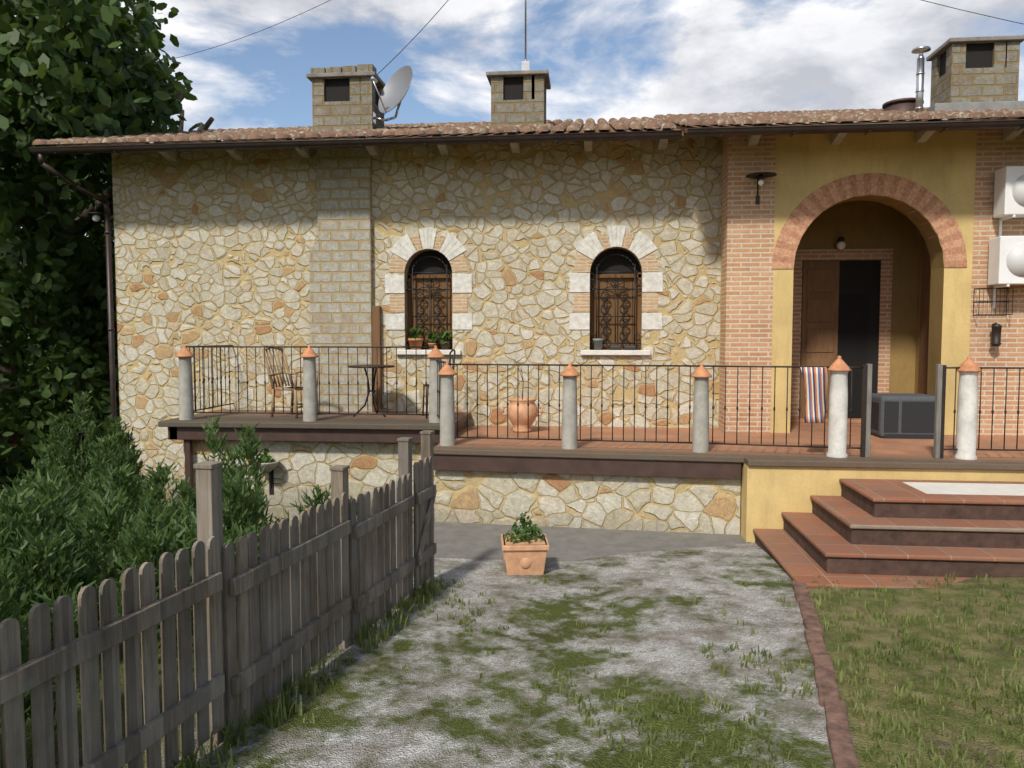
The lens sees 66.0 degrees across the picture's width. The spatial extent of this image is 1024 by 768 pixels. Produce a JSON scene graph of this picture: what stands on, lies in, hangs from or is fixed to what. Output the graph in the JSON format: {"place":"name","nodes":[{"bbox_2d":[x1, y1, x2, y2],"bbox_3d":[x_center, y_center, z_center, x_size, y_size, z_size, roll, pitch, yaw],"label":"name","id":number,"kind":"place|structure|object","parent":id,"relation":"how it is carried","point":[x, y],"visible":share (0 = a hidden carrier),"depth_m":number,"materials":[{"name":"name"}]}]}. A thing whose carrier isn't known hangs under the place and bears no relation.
{"place":"outdoors","nodes":[
{"label":"outdoors","id":0,"kind":"place"},
{"bbox_2d":[9,412,117,448],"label":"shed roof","id":1,"kind":"structure","parent":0,"point":[15,445],"depth_m":16.90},
{"bbox_2d":[267,470,273,493],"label":"wall lamp","id":2,"kind":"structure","parent":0,"point":[271,482],"depth_m":10.75,"materials":[{"name":"black metal"}]},
{"bbox_2d":[309,147,372,411],"bbox_3d":[-2.587,-1.605,11.932,0.950,4.048,0.110,0,4,6],"label":"chimney breast","id":3,"kind":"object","parent":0,"point":[341,273],"depth_m":11.87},
{"bbox_2d":[0,334,1023,767],"bbox_3d":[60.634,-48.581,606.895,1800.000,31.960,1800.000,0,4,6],"label":"ground","id":4,"kind":"structure","parent":0,"point":[374,706],"depth_m":4.87,"materials":[{"name":"grey concrete"}]},
{"bbox_2d":[22,444,89,481],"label":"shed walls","id":5,"kind":"structure","parent":4,"relation":"on","point":[23,452],"depth_m":17.01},
{"bbox_2d":[0,205,119,512],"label":"trees","id":6,"kind":"object","parent":4,"relation":"on","point":[72,369],"depth_m":14.79,"materials":[{"name":"green plant"}]},
{"bbox_2d":[0,0,213,497],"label":"tree","id":7,"kind":"object","parent":4,"relation":"on","point":[64,64],"depth_m":13.44,"materials":[{"name":"green plant"}]},
{"bbox_2d":[0,390,356,729],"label":"rosemary bushes","id":8,"kind":"object","parent":4,"relation":"on","point":[94,505],"depth_m":5.62,"materials":[{"name":"green plant"}]},
{"bbox_2d":[193,430,434,744],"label":"fence posts","id":9,"kind":"object","parent":4,"relation":"on","point":[209,498],"visible":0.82,"depth_m":3.99,"materials":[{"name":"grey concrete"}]},
{"bbox_2d":[0,485,436,767],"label":"fence rails","id":10,"kind":"object","parent":9,"relation":"attached to","point":[27,676],"visible":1,"depth_m":3.78,"materials":[{"name":"wood"}]},
{"bbox_2d":[0,456,433,767],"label":"fence pickets","id":11,"kind":"object","parent":10,"relation":"attached to","point":[294,598],"visible":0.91,"depth_m":3.87,"materials":[{"name":"grey wood"}]},
{"bbox_2d":[112,134,722,521],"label":"stone wall","id":12,"kind":"structure","parent":4,"relation":"on","point":[212,247],"depth_m":11.82,"materials":[{"name":"beige stone"}]},
{"bbox_2d":[87,202,112,215],"bbox_3d":[-6.518,-2.842,12.714,0.686,0.200,0.270,0,4,6],"label":"wall lamp","id":13,"kind":"object","parent":12,"relation":"attached to","point":[96,212],"visible":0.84,"depth_m":12.72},
{"bbox_2d":[92,214,99,221],"bbox_3d":[-6.725,-2.683,12.745,0.120,0.120,0.114,0,4,6],"label":"light bulb","id":14,"kind":"object","parent":13,"relation":"hanging from","point":[95,217],"visible":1,"depth_m":12.71,"materials":[{"name":"white glass"}]},
{"bbox_2d":[32,117,683,146],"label":"roof","id":15,"kind":"structure","parent":12,"relation":"on","point":[622,124],"depth_m":11.42,"materials":[{"name":"tile"}]},
{"bbox_2d":[312,77,383,130],"bbox_3d":[-2.620,-4.292,12.682,0.960,1.020,0.720,0,4,6],"label":"chimney","id":16,"kind":"object","parent":15,"relation":"on","point":[358,109],"visible":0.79,"depth_m":12.33,"materials":[{"name":"brick"}]},
{"bbox_2d":[306,71,385,88],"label":"chimney cap slab","id":17,"kind":"structure","parent":16,"relation":"on","point":[347,75],"depth_m":12.25,"materials":[{"name":"grey concrete"}]},
{"bbox_2d":[310,64,376,72],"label":"chimney top stones","id":18,"kind":"object","parent":17,"relation":"on","point":[363,67],"visible":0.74,"depth_m":12.27,"materials":[{"name":"beige stone"}]},
{"bbox_2d":[325,78,377,105],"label":"chimney openings","id":19,"kind":"object","parent":16,"relation":"attached to","point":[337,89],"visible":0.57,"depth_m":12.36,"materials":[{"name":"black"}]},
{"bbox_2d":[371,76,400,123],"bbox_3d":[-1.963,-4.374,12.144,0.495,0.570,0.587,0,4,6],"label":"satellite dish mount","id":20,"kind":"object","parent":16,"relation":"attached to","point":[374,80],"visible":0.93,"depth_m":12.33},
{"bbox_2d":[378,65,412,112],"bbox_3d":[-1.805,-4.562,12.199,0.717,0.795,0.375,3,5,39],"label":"satellite dish","id":21,"kind":"object","parent":16,"relation":"attached to","point":[395,89],"visible":1,"depth_m":12.33,"materials":[{"name":"grey metal"}]},
{"bbox_2d":[491,75,545,131],"bbox_3d":[0.116,-4.271,12.506,0.820,1.000,0.660,0,4,6],"label":"chimney","id":22,"kind":"object","parent":15,"relation":"on","point":[529,109],"visible":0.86,"depth_m":12.18,"materials":[{"name":"brick"}]},
{"bbox_2d":[504,77,522,99],"bbox_3d":[0.116,-4.586,12.486,0.720,0.370,0.560,0,4,6],"label":"chimney opening","id":23,"kind":"object","parent":22,"relation":"attached to","point":[513,88],"visible":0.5,"depth_m":12.21,"materials":[{"name":"black"}]},
{"bbox_2d":[486,70,550,89],"bbox_3d":[0.116,-4.800,12.473,0.960,0.060,0.800,0,4,6],"label":"chimney cap","id":24,"kind":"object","parent":22,"relation":"on","point":[519,73],"depth_m":12.10,"materials":[{"name":"grey concrete"}]},
{"bbox_2d":[522,0,529,69],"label":"tv antenna","id":25,"kind":"object","parent":22,"relation":"on","point":[525,64],"visible":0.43,"depth_m":12.41,"materials":[{"name":"metal"}]},
{"bbox_2d":[152,0,1022,128],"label":"overhead wires","id":26,"kind":"object","parent":15,"relation":"attached to","point":[447,0],"visible":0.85,"depth_m":12.72,"materials":[{"name":"black"}]},
{"bbox_2d":[653,107,1023,133],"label":"roof","id":27,"kind":"structure","parent":15,"relation":"attached to","point":[684,122],"depth_m":10.27,"materials":[{"name":"tile"}]},
{"bbox_2d":[882,98,923,110],"bbox_3d":[6.261,-4.264,12.636,0.600,0.470,0.600,0,4,6],"label":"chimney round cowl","id":28,"kind":"object","parent":27,"relation":"attached to","point":[906,104],"visible":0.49,"depth_m":12.40,"materials":[{"name":"brown"}]},
{"bbox_2d":[911,46,930,111],"bbox_3d":[5.955,-4.335,11.505,0.260,1.150,0.260,0,4,6],"label":"flue pipe","id":29,"kind":"object","parent":27,"relation":"on","point":[920,73],"visible":0.96,"depth_m":11.46,"materials":[{"name":"silver metal"}]},
{"bbox_2d":[925,101,1023,110],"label":"chimney render base","id":30,"kind":"object","parent":27,"relation":"on","point":[998,105],"visible":0.2,"depth_m":11.21,"materials":[{"name":"grey concrete"}]},
{"bbox_2d":[930,41,1019,106],"bbox_3d":[6.826,-4.470,11.660,0.920,0.900,0.700,0,4,6],"label":"chimney","id":31,"kind":"object","parent":30,"relation":"on","point":[959,82],"visible":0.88,"depth_m":11.33,"materials":[{"name":"brick"}]},
{"bbox_2d":[940,43,992,76],"bbox_3d":[6.826,-4.735,11.643,0.820,0.370,0.600,0,4,6],"label":"chimney opening","id":32,"kind":"object","parent":31,"relation":"attached to","point":[979,55],"visible":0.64,"depth_m":11.36,"materials":[{"name":"black"}]},
{"bbox_2d":[926,35,1023,60],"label":"chimney cap","id":33,"kind":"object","parent":31,"relation":"on","point":[940,50],"depth_m":11.27,"materials":[{"name":"grey concrete"}]},
{"bbox_2d":[385,225,662,329],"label":"window surround stones","id":34,"kind":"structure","parent":12,"relation":"attached to","point":[589,246],"depth_m":11.66,"materials":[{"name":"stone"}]},
{"bbox_2d":[407,272,640,349],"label":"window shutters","id":35,"kind":"object","parent":12,"relation":"attached to","point":[602,279],"depth_m":11.84,"materials":[{"name":"brown wood"}]},
{"bbox_2d":[406,254,641,345],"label":"iron window grilles","id":36,"kind":"object","parent":12,"relation":"attached to","point":[429,286],"depth_m":11.74,"materials":[{"name":"black metal"}]},
{"bbox_2d":[397,350,650,354],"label":"window sills","id":37,"kind":"structure","parent":12,"relation":"attached to","point":[583,352],"depth_m":11.60,"materials":[{"name":"white stone"}]},
{"bbox_2d":[408,338,423,349],"bbox_3d":[-1.459,-0.607,11.964,0.241,0.170,0.235,0,4,6],"label":"sill pot","id":38,"kind":"object","parent":37,"relation":"on","point":[416,342],"visible":0.99,"depth_m":11.88,"materials":[{"name":"orange ceramic"}]},
{"bbox_2d":[408,326,424,339],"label":"sill pot plant leaves","id":39,"kind":"object","parent":38,"relation":"in","point":[416,333],"visible":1,"depth_m":11.92,"materials":[{"name":"green plant"}]},
{"bbox_2d":[428,343,435,349],"bbox_3d":[-1.210,-0.571,11.950,0.126,0.100,0.123,0,4,6],"label":"sill pot","id":40,"kind":"object","parent":37,"relation":"on","point":[431,344],"visible":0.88,"depth_m":11.90,"materials":[{"name":"orange ceramic"}]},
{"bbox_2d":[427,330,437,342],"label":"sill pot plant leaves","id":41,"kind":"object","parent":40,"relation":"in","point":[433,336],"visible":1,"depth_m":11.92,"materials":[{"name":"green plant"}]},
{"bbox_2d":[440,342,449,349],"bbox_3d":[-1.012,-0.574,11.920,0.147,0.110,0.143,0,4,6],"label":"sill pot","id":42,"kind":"object","parent":37,"relation":"on","point":[444,346],"visible":0.96,"depth_m":11.87,"materials":[{"name":"ceramic"}]},
{"bbox_2d":[438,330,451,343],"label":"sill pot plant leaves","id":43,"kind":"object","parent":42,"relation":"in","point":[445,336],"visible":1,"depth_m":11.89,"materials":[{"name":"green plant"}]},
{"bbox_2d":[408,249,640,347],"bbox_3d":[0.164,-1.286,11.946,3.541,1.488,0.014,0,4,6],"label":"dark window glass","id":44,"kind":"object","parent":12,"relation":"in","point":[614,263],"visible":0.72,"depth_m":11.82,"materials":[{"name":"black glass"}]},
{"bbox_2d":[29,119,1023,446],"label":"eave gutters","id":45,"kind":"object","parent":12,"relation":"attached to","point":[705,131],"visible":0.95,"depth_m":10.77,"materials":[{"name":"brown metal"}]},
{"bbox_2d":[146,113,1023,160],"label":"rafter ends","id":46,"kind":"object","parent":12,"relation":"attached to","point":[838,138],"visible":0.5,"depth_m":11.16,"materials":[{"name":"brown wood"}]},
{"bbox_2d":[593,338,602,349],"bbox_3d":[1.275,-0.589,11.676,0.158,0.170,0.154,0,4,6],"label":"sill pot","id":47,"kind":"object","parent":12,"relation":"on","point":[598,342],"visible":1,"depth_m":11.63,"materials":[{"name":"grey"}]},
{"bbox_2d":[610,345,635,349],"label":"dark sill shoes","id":48,"kind":"object","parent":12,"relation":"on","point":[615,347],"visible":1,"depth_m":11.61,"materials":[{"name":"grey"}]},
{"bbox_2d":[168,420,740,523],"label":"terrace fascia","id":49,"kind":"structure","parent":4,"relation":"on","point":[649,468],"depth_m":9.37,"materials":[{"name":"brown wood"}]},
{"bbox_2d":[158,410,470,429],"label":"terrace slab","id":50,"kind":"structure","parent":49,"relation":"on","point":[344,421],"depth_m":10.60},
{"bbox_2d":[262,348,318,417],"bbox_3d":[-3.195,-0.043,11.309,0.641,1.010,0.542,1,4,21],"label":"rattan armchair","id":51,"kind":"object","parent":50,"relation":"on","point":[295,388],"visible":0.75,"depth_m":11.22,"materials":[{"name":"brown wicker"}]},
{"bbox_2d":[372,306,381,411],"bbox_3d":[-2.047,-0.381,11.955,0.125,1.600,0.097,0,4,6],"label":"wooden post","id":52,"kind":"object","parent":50,"relation":"on","point":[376,332],"visible":0.79,"depth_m":11.90,"materials":[{"name":"brown wood"}]},
{"bbox_2d":[348,365,394,416],"bbox_3d":[-2.013,0.102,11.308,0.660,0.733,0.660,0,4,6],"label":"bistro table","id":53,"kind":"object","parent":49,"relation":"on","point":[373,391],"visible":0.91,"depth_m":11.27,"materials":[{"name":"metal"}]},
{"bbox_2d":[422,349,455,418],"bbox_3d":[-1.031,-0.013,11.178,0.446,0.962,0.406,-1,4,-14],"label":"bistro chair","id":54,"kind":"object","parent":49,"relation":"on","point":[449,362],"visible":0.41,"depth_m":11.16,"materials":[{"name":"metal"}]},
{"bbox_2d":[178,357,708,452],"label":"railing posts","id":55,"kind":"object","parent":49,"relation":"on","point":[700,432],"visible":0.93,"depth_m":9.65,"materials":[{"name":"white stone"}]},
{"bbox_2d":[175,345,981,377],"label":"post caps","id":56,"kind":"object","parent":55,"relation":"on","point":[968,364],"visible":1,"depth_m":9.33,"materials":[{"name":"orange ceramic"}]},
{"bbox_2d":[502,397,542,432],"bbox_3d":[0.143,0.440,11.079,0.444,0.470,0.444,-3,5,-39],"label":"terracotta urn","id":57,"kind":"object","parent":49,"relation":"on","point":[522,415],"visible":0.89,"depth_m":10.94,"materials":[{"name":"orange ceramic"}]},
{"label":"urn soil","id":58,"kind":"structure","parent":57,"relation":"in","visible":0},
{"bbox_2d":[513,357,523,399],"bbox_3d":[0.086,-0.070,11.084,0.078,0.628,0.270,-3,4,-37],"label":"plant stem","id":59,"kind":"object","parent":58,"relation":"on","point":[521,377],"visible":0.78,"depth_m":11.05,"materials":[{"name":"brown plant"}]},
{"bbox_2d":[186,345,1023,458],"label":"iron railings","id":60,"kind":"object","parent":49,"relation":"on","point":[863,411],"visible":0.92,"depth_m":9.44,"materials":[{"name":"black metal"}]},
{"bbox_2d":[800,367,827,422],"bbox_3d":[3.367,0.123,8.791,0.313,0.620,0.090,0,4,6],"label":"striped towel","id":61,"kind":"object","parent":60,"relation":"hanging from","point":[815,380],"visible":1,"depth_m":8.76,"materials":[{"name":"multicoloured fabric"}]},
{"bbox_2d":[797,200,928,392],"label":"porch inner walls","id":62,"kind":"structure","parent":49,"relation":"on","point":[860,224],"depth_m":12.28,"materials":[{"name":"yellow paint"}]},
{"bbox_2d":[836,241,845,249],"bbox_3d":[5.098,-2.149,12.209,0.140,0.140,0.133,0,4,6],"label":"lamp globe","id":63,"kind":"object","parent":62,"relation":"attached to","point":[840,245],"visible":1,"depth_m":12.16,"materials":[{"name":"white glass"}]},
{"bbox_2d":[790,249,892,417],"bbox_3d":[5.157,-0.760,12.421,1.530,2.700,0.075,0,4,6],"label":"brick door surround","id":64,"kind":"object","parent":62,"relation":"attached to","point":[885,256],"visible":0.64,"depth_m":12.34,"materials":[{"name":"brown brick"}]},
{"bbox_2d":[800,260,880,417],"bbox_3d":[5.152,-0.672,12.384,1.190,2.530,0.064,0,4,6],"label":"porch door","id":65,"kind":"structure","parent":64,"relation":"in","point":[819,313],"depth_m":12.35,"materials":[{"name":"brown wood"}]},
{"bbox_2d":[918,252,930,393],"bbox_3d":[6.219,-0.663,11.652,0.040,2.600,0.900,0,4,6],"label":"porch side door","id":66,"kind":"structure","parent":62,"relation":"attached to","point":[924,326],"depth_m":11.89,"materials":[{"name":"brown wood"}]},
{"bbox_2d":[719,117,1023,435],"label":"porch brick walls","id":67,"kind":"structure","parent":49,"relation":"on","point":[747,277],"depth_m":10.81,"materials":[{"name":"orange brick"}]},
{"bbox_2d":[718,136,723,427],"bbox_3d":[3.180,-1.365,11.677,0.260,4.600,0.680,0,4,6],"label":"drainpipe","id":68,"kind":"object","parent":67,"relation":"attached to","point":[721,280],"depth_m":11.37,"materials":[{"name":"brown metal"}]},
{"bbox_2d":[745,172,776,204],"bbox_3d":[3.352,-2.648,10.616,0.410,0.390,0.414,0,4,6],"label":"wall lamp","id":69,"kind":"object","parent":67,"relation":"attached to","point":[760,175],"visible":1,"depth_m":10.67,"materials":[{"name":"metal"}]},
{"bbox_2d":[973,288,1013,314],"bbox_3d":[6.418,-1.099,10.513,0.430,0.358,0.160,0,4,6],"label":"wire rack","id":70,"kind":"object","parent":67,"relation":"attached to","point":[987,301],"depth_m":10.45,"materials":[{"name":"metal"}]},
{"bbox_2d":[990,322,1001,345],"bbox_3d":[6.447,-0.663,10.523,0.129,0.319,0.177,-1,4,-17],"label":"wall lantern","id":71,"kind":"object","parent":67,"relation":"attached to","point":[996,335],"depth_m":10.46,"materials":[{"name":"metal"}]},
{"bbox_2d":[993,284,1009,307],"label":"ac unit brackets","id":72,"kind":"object","parent":67,"relation":"attached to","point":[994,292],"visible":0.96,"depth_m":10.55,"materials":[{"name":"white metal"}]},
{"bbox_2d":[988,236,1023,285],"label":"air conditioner unit","id":73,"kind":"object","parent":67,"relation":"attached to","point":[999,271],"visible":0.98,"depth_m":10.22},
{"bbox_2d":[1006,243,1023,276],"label":"air conditioner fan","id":74,"kind":"object","parent":73,"relation":"attached to","point":[1015,260],"visible":1,"depth_m":10.19},
{"bbox_2d":[998,215,1015,236],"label":"ac unit brackets","id":75,"kind":"object","parent":67,"relation":"attached to","point":[1000,224],"visible":0.82,"depth_m":10.49,"materials":[{"name":"white metal"}]},
{"bbox_2d":[993,166,1023,217],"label":"air conditioner unit","id":76,"kind":"object","parent":67,"relation":"attached to","point":[1006,204],"visible":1,"depth_m":10.17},
{"bbox_2d":[1012,174,1023,205],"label":"air conditioner fan","id":77,"kind":"object","parent":76,"relation":"attached to","point":[1018,190],"visible":1,"depth_m":10.13},
{"bbox_2d":[871,393,934,437],"bbox_3d":[5.263,0.423,10.617,0.760,0.560,0.580,0,4,6],"label":"frame","id":78,"kind":"object","parent":49,"relation":"on","point":[882,398],"visible":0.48,"depth_m":10.37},
{"bbox_2d":[871,401,934,438],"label":"storage box panels","id":79,"kind":"object","parent":78,"relation":"attached to","point":[917,417],"visible":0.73,"depth_m":10.33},
{"bbox_2d":[865,364,942,458],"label":"gate posts","id":80,"kind":"object","parent":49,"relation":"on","point":[938,406],"visible":1,"depth_m":8.68,"materials":[{"name":"grey metal"}]},
{"bbox_2d":[183,440,740,534],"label":"stone terrace wall","id":81,"kind":"structure","parent":4,"relation":"on","point":[687,505],"depth_m":9.42,"materials":[{"name":"beige stone"}]},
{"bbox_2d":[256,459,279,471],"bbox_3d":[-3.300,1.107,10.574,0.360,0.140,0.360,0,4,6],"label":"wall planter","id":82,"kind":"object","parent":81,"relation":"attached to","point":[269,467],"depth_m":10.48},
{"bbox_2d":[260,448,274,462],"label":"wall planter plant leaves","id":83,"kind":"object","parent":82,"relation":"in","point":[265,458],"visible":0.84,"depth_m":10.54,"materials":[{"name":"green plant"}]},
{"bbox_2d":[501,534,549,574],"bbox_3d":[0.120,1.638,7.550,0.499,0.300,0.499,0,4,6],"label":"square planter","id":84,"kind":"object","parent":4,"relation":"on","point":[522,558],"visible":0.9,"depth_m":7.36,"materials":[{"name":"ceramic"}]},
{"bbox_2d":[502,512,544,543],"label":"square planter shrub leaves","id":85,"kind":"object","parent":84,"relation":"in","point":[534,529],"visible":0.97,"depth_m":7.50,"materials":[{"name":"green plant"}]},
{"bbox_2d":[413,520,750,561],"bbox_3d":[0.669,1.860,8.620,3.900,0.235,1.850,0,4,6],"label":"paving strip","id":86,"kind":"object","parent":4,"relation":"on","point":[474,541],"visible":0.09,"depth_m":8.69,"materials":[{"name":"concrete"}]},
{"bbox_2d":[158,572,1023,767],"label":"grass tufts","id":87,"kind":"object","parent":4,"relation":"on","point":[273,719],"visible":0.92,"depth_m":4.55,"materials":[{"name":"green plant"}]},
{"bbox_2d":[792,579,858,767],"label":"edging bricks","id":88,"kind":"object","parent":4,"relation":"on","point":[842,748],"visible":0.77,"depth_m":4.51,"materials":[{"name":"red brick"}]},
{"bbox_2d":[740,463,1023,541],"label":"terrace wall","id":89,"kind":"structure","parent":4,"relation":"on","point":[769,496],"depth_m":8.59,"materials":[{"name":"yellow paint"}]},
{"bbox_2d":[434,423,1023,470],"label":"terrace floor","id":90,"kind":"structure","parent":89,"relation":"on","point":[902,453],"depth_m":9.46,"materials":[{"name":"brown tile"}]},
{"bbox_2d":[790,418,860,422],"bbox_3d":[5.138,0.574,12.318,1.690,0.050,0.294,0,4,6],"label":"door threshold","id":91,"kind":"object","parent":90,"relation":"on","point":[853,420],"depth_m":12.25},
{"bbox_2d":[826,371,978,459],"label":"railing posts","id":92,"kind":"object","parent":90,"relation":"on","point":[967,418],"visible":0.94,"depth_m":8.68,"materials":[{"name":"white concrete"}]},
{"bbox_2d":[753,478,1023,587],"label":"steps","id":93,"kind":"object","parent":4,"relation":"on","point":[868,533],"visible":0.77,"depth_m":7.24,"materials":[{"name":"tile"}]},
{"bbox_2d":[903,482,1023,495],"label":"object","id":94,"kind":"object","parent":93,"relation":"on","point":[970,488],"visible":1,"depth_m":7.94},
{"bbox_2d":[14,0,1023,236],"label":"sky","id":95,"kind":"structure","parent":0,"point":[606,59],"materials":[{"name":"blue"}]},
{"bbox_2d":[838,294,868,417],"bbox_3d":[5.364,-0.433,12.401,0.450,1.950,0.003,0,4,6],"label":"doorway opening","id":96,"kind":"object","parent":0,"point":[853,330],"depth_m":12.38,"materials":[{"name":"black"}]},
{"bbox_2d":[770,118,976,434],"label":"yellow wall","id":97,"kind":"structure","parent":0,"point":[941,166],"depth_m":10.68,"materials":[{"name":"yellow paint"}]},
{"bbox_2d":[772,173,966,268],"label":"brick arch","id":98,"kind":"structure","parent":97,"relation":"attached to","point":[932,209],"depth_m":10.64,"materials":[{"name":"orange brick"}]}
]}

